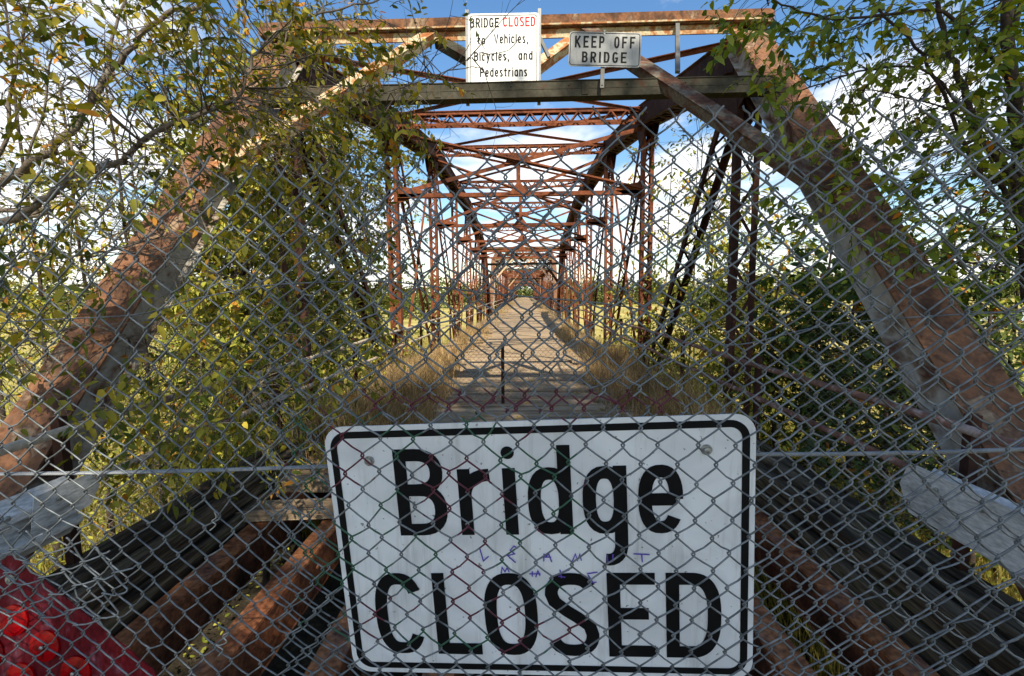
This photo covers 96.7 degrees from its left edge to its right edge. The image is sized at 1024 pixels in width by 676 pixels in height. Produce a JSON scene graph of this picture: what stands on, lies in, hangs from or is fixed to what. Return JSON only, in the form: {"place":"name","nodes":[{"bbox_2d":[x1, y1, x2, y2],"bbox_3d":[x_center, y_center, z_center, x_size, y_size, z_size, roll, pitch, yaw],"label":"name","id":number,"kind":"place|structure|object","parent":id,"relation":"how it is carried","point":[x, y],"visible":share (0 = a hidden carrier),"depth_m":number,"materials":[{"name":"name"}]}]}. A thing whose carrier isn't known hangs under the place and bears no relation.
{"place":"outdoors","nodes":[
{"label":"outdoors","id":0,"kind":"place"},
{"bbox_2d":[0,290,1023,578],"bbox_3d":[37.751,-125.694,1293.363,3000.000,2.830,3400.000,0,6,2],"label":"ground","id":1,"kind":"structure","parent":0,"point":[462,324],"depth_m":63.24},
{"bbox_2d":[0,0,225,569],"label":"tree","id":2,"kind":"object","parent":1,"relation":"on","point":[99,273],"visible":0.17,"depth_m":6.37,"materials":[{"name":"green plant"}]},
{"bbox_2d":[0,323,231,562],"bbox_3d":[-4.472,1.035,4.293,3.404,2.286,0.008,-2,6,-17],"label":"tree","id":3,"kind":"object","parent":1,"relation":"on","point":[125,432],"visible":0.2,"depth_m":4.53,"materials":[{"name":"plant"}]},
{"bbox_2d":[147,11,445,586],"bbox_3d":[-3.996,-2.657,20.178,3.472,14.304,29.997,0,6,2],"label":"dense tree","id":4,"kind":"object","parent":1,"relation":"on","point":[256,296],"visible":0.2,"depth_m":6.88,"materials":[{"name":"green plant"}]},
{"bbox_2d":[164,286,793,326],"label":"bushes","id":5,"kind":"object","parent":1,"relation":"on","point":[415,310],"visible":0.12,"depth_m":81.06,"materials":[{"name":"green plant"}]},
{"bbox_2d":[160,525,846,675],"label":"soil bed","id":6,"kind":"object","parent":1,"relation":"on","point":[276,665],"depth_m":6.25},
{"bbox_2d":[0,0,524,531],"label":"leafy tree","id":7,"kind":"object","parent":6,"relation":"on","point":[176,114],"visible":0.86,"depth_m":2.64,"materials":[{"name":"green plant"}]},
{"bbox_2d":[701,0,1023,328],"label":"leafy tree","id":8,"kind":"object","parent":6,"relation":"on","point":[938,51],"visible":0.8,"depth_m":2.95,"materials":[{"name":"green plant"}]},
{"bbox_2d":[0,273,1019,315],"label":"trees","id":9,"kind":"object","parent":1,"relation":"on","point":[525,290],"visible":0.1,"depth_m":162.22,"materials":[{"name":"green plant"}]},
{"bbox_2d":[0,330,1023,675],"bbox_3d":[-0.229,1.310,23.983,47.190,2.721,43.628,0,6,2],"label":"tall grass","id":10,"kind":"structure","parent":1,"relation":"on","point":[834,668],"depth_m":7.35,"materials":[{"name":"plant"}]},
{"bbox_2d":[490,251,557,312],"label":"truss bridge","id":11,"kind":"structure","parent":1,"relation":"on","point":[547,282],"depth_m":46.10,"materials":[{"name":"brown metal"}]},
{"bbox_2d":[28,310,1020,675],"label":"undergrowth","id":12,"kind":"object","parent":1,"relation":"on","point":[314,364],"visible":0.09,"depth_m":6.29,"materials":[{"name":"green plant"}]},
{"bbox_2d":[508,270,540,302],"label":"truss bridge","id":13,"kind":"structure","parent":1,"relation":"on","point":[511,286],"depth_m":86.37,"materials":[{"name":"brown metal"}]},
{"bbox_2d":[514,275,535,298],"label":"truss bridge","id":14,"kind":"structure","parent":1,"relation":"on","point":[515,293],"depth_m":121.91,"materials":[{"name":"brown metal"}]},
{"bbox_2d":[581,111,878,500],"bbox_3d":[4.807,0.144,18.597,3.952,13.166,25.174,0,6,2],"label":"sapling clump","id":15,"kind":"object","parent":1,"relation":"on","point":[719,272],"visible":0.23,"depth_m":7.28,"materials":[{"name":"green plant"}]},
{"bbox_2d":[736,214,1023,613],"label":"dark bush","id":16,"kind":"object","parent":1,"relation":"on","point":[823,304],"visible":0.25,"depth_m":5.80,"materials":[{"name":"green plant"}]},
{"bbox_2d":[768,310,1023,540],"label":"side fence","id":17,"kind":"object","parent":1,"relation":"on","point":[880,409],"visible":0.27,"depth_m":4.71,"materials":[{"name":"metal"}]},
{"bbox_2d":[880,185,1023,581],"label":"side bush","id":18,"kind":"object","parent":1,"relation":"on","point":[990,278],"visible":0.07,"depth_m":5.81,"materials":[{"name":"green plant"}]},
{"bbox_2d":[0,0,1023,298],"label":"sky","id":19,"kind":"structure","parent":0,"point":[651,46],"materials":[{"name":"blue"}]},
{"bbox_2d":[0,8,1023,675],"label":"truss bridge","id":20,"kind":"structure","parent":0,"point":[694,88],"depth_m":4.56,"materials":[{"name":"brown metal"}]},
{"bbox_2d":[0,475,99,559],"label":"guard rail","id":21,"kind":"object","parent":20,"relation":"attached to","point":[71,491],"visible":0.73,"depth_m":2.21,"materials":[{"name":"metal"}]},
{"bbox_2d":[45,417,327,635],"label":"timber curb","id":22,"kind":"structure","parent":20,"relation":"on","point":[205,542],"depth_m":2.78,"materials":[{"name":"black wood"}]},
{"bbox_2d":[237,498,333,521],"bbox_3d":[-1.767,1.311,3.470,1.111,0.090,0.201,-1,6,-1],"label":"loose plank","id":23,"kind":"object","parent":22,"relation":"on","point":[259,513],"visible":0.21,"depth_m":3.38,"materials":[{"name":"beige wood"}]},
{"bbox_2d":[465,0,549,105],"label":"bridge closed sign","id":24,"kind":"object","parent":20,"relation":"attached to","point":[522,62],"visible":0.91,"depth_m":4.75,"materials":[{"name":"white metal"}]},
{"bbox_2d":[0,126,1023,675],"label":"chain link fence","id":25,"kind":"object","parent":20,"relation":"attached to","point":[622,444],"visible":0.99,"depth_m":0.93,"materials":[{"name":"metal"}]},
{"bbox_2d":[0,527,141,634],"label":"torn flap","id":26,"kind":"object","parent":25,"relation":"attached to","point":[41,577],"visible":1,"depth_m":1.02,"materials":[{"name":"metal"}]},
{"bbox_2d":[0,555,156,675],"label":"marker board","id":27,"kind":"object","parent":25,"relation":"attached to","point":[45,633],"visible":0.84,"depth_m":1.17,"materials":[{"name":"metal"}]},
{"bbox_2d":[0,464,327,475],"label":"steel cable","id":28,"kind":"object","parent":25,"relation":"attached to","point":[233,469],"visible":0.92,"depth_m":1.05,"materials":[{"name":"metal"}]},
{"bbox_2d":[209,511,216,530],"bbox_3d":[-0.632,0.387,0.962,0.018,0.044,0.002,0,6,2],"label":"tie wire","id":29,"kind":"object","parent":25,"relation":"attached to","point":[213,522],"visible":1,"depth_m":0.96,"materials":[{"name":"metal"}]},
{"bbox_2d":[207,279,236,294],"bbox_3d":[-0.582,-0.102,0.912,0.064,0.030,0.002,0,6,2],"label":"tie wire","id":30,"kind":"object","parent":25,"relation":"attached to","point":[223,281],"visible":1,"depth_m":0.91,"materials":[{"name":"metal"}]},
{"bbox_2d":[215,632,228,656],"bbox_3d":[-0.629,0.666,0.990,0.034,0.058,0.002,0,6,2],"label":"tie wire","id":31,"kind":"object","parent":25,"relation":"attached to","point":[217,645],"visible":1,"depth_m":0.99,"materials":[{"name":"metal"}]},
{"bbox_2d":[243,301,784,471],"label":"dry grass","id":32,"kind":"structure","parent":20,"relation":"on","point":[397,408],"depth_m":6.44,"materials":[{"name":"beige plant"}]},
{"bbox_2d":[288,369,759,481],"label":"fallen leaves","id":33,"kind":"object","parent":20,"relation":"on","point":[526,402],"visible":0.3,"depth_m":6.42,"materials":[{"name":"brown plant"}]},
{"bbox_2d":[387,340,669,403],"bbox_3d":[0.214,0.496,6.336,3.959,0.932,0.129,0,6,2],"label":"fence","id":34,"kind":"object","parent":20,"relation":"on","point":[502,378],"visible":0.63,"depth_m":6.34,"materials":[{"name":"metal"}]},
{"bbox_2d":[568,29,640,88],"bbox_3d":[0.920,-2.770,4.522,0.722,0.568,0.064,0,6,2],"label":"keep off sign","id":35,"kind":"object","parent":20,"relation":"attached to","point":[603,49],"visible":1,"depth_m":4.51,"materials":[{"name":"grey metal"}]},
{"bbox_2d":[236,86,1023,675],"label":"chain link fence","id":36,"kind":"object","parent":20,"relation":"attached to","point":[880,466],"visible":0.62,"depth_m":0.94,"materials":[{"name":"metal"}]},
{"bbox_2d":[0,280,1023,345],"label":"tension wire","id":37,"kind":"object","parent":36,"relation":"attached to","point":[497,294],"visible":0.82,"depth_m":0.99,"materials":[{"name":"grey metal"}]},
{"bbox_2d":[325,414,755,675],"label":"closed sign","id":38,"kind":"object","parent":36,"relation":"hanging from","point":[697,465],"visible":0.77,"depth_m":1.00,"materials":[{"name":"white metal"}]},
{"bbox_2d":[756,447,1023,456],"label":"steel cable","id":39,"kind":"object","parent":36,"relation":"attached to","point":[928,452],"visible":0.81,"depth_m":0.92,"materials":[{"name":"metal"}]},
{"bbox_2d":[686,408,1023,675],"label":"timber curb","id":40,"kind":"structure","parent":20,"relation":"on","point":[1003,662],"depth_m":2.41,"materials":[{"name":"black wood"}]},
{"bbox_2d":[900,465,1023,578],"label":"guard rail","id":41,"kind":"object","parent":20,"relation":"attached to","point":[999,541],"visible":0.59,"depth_m":2.13,"materials":[{"name":"metal"}]}
]}

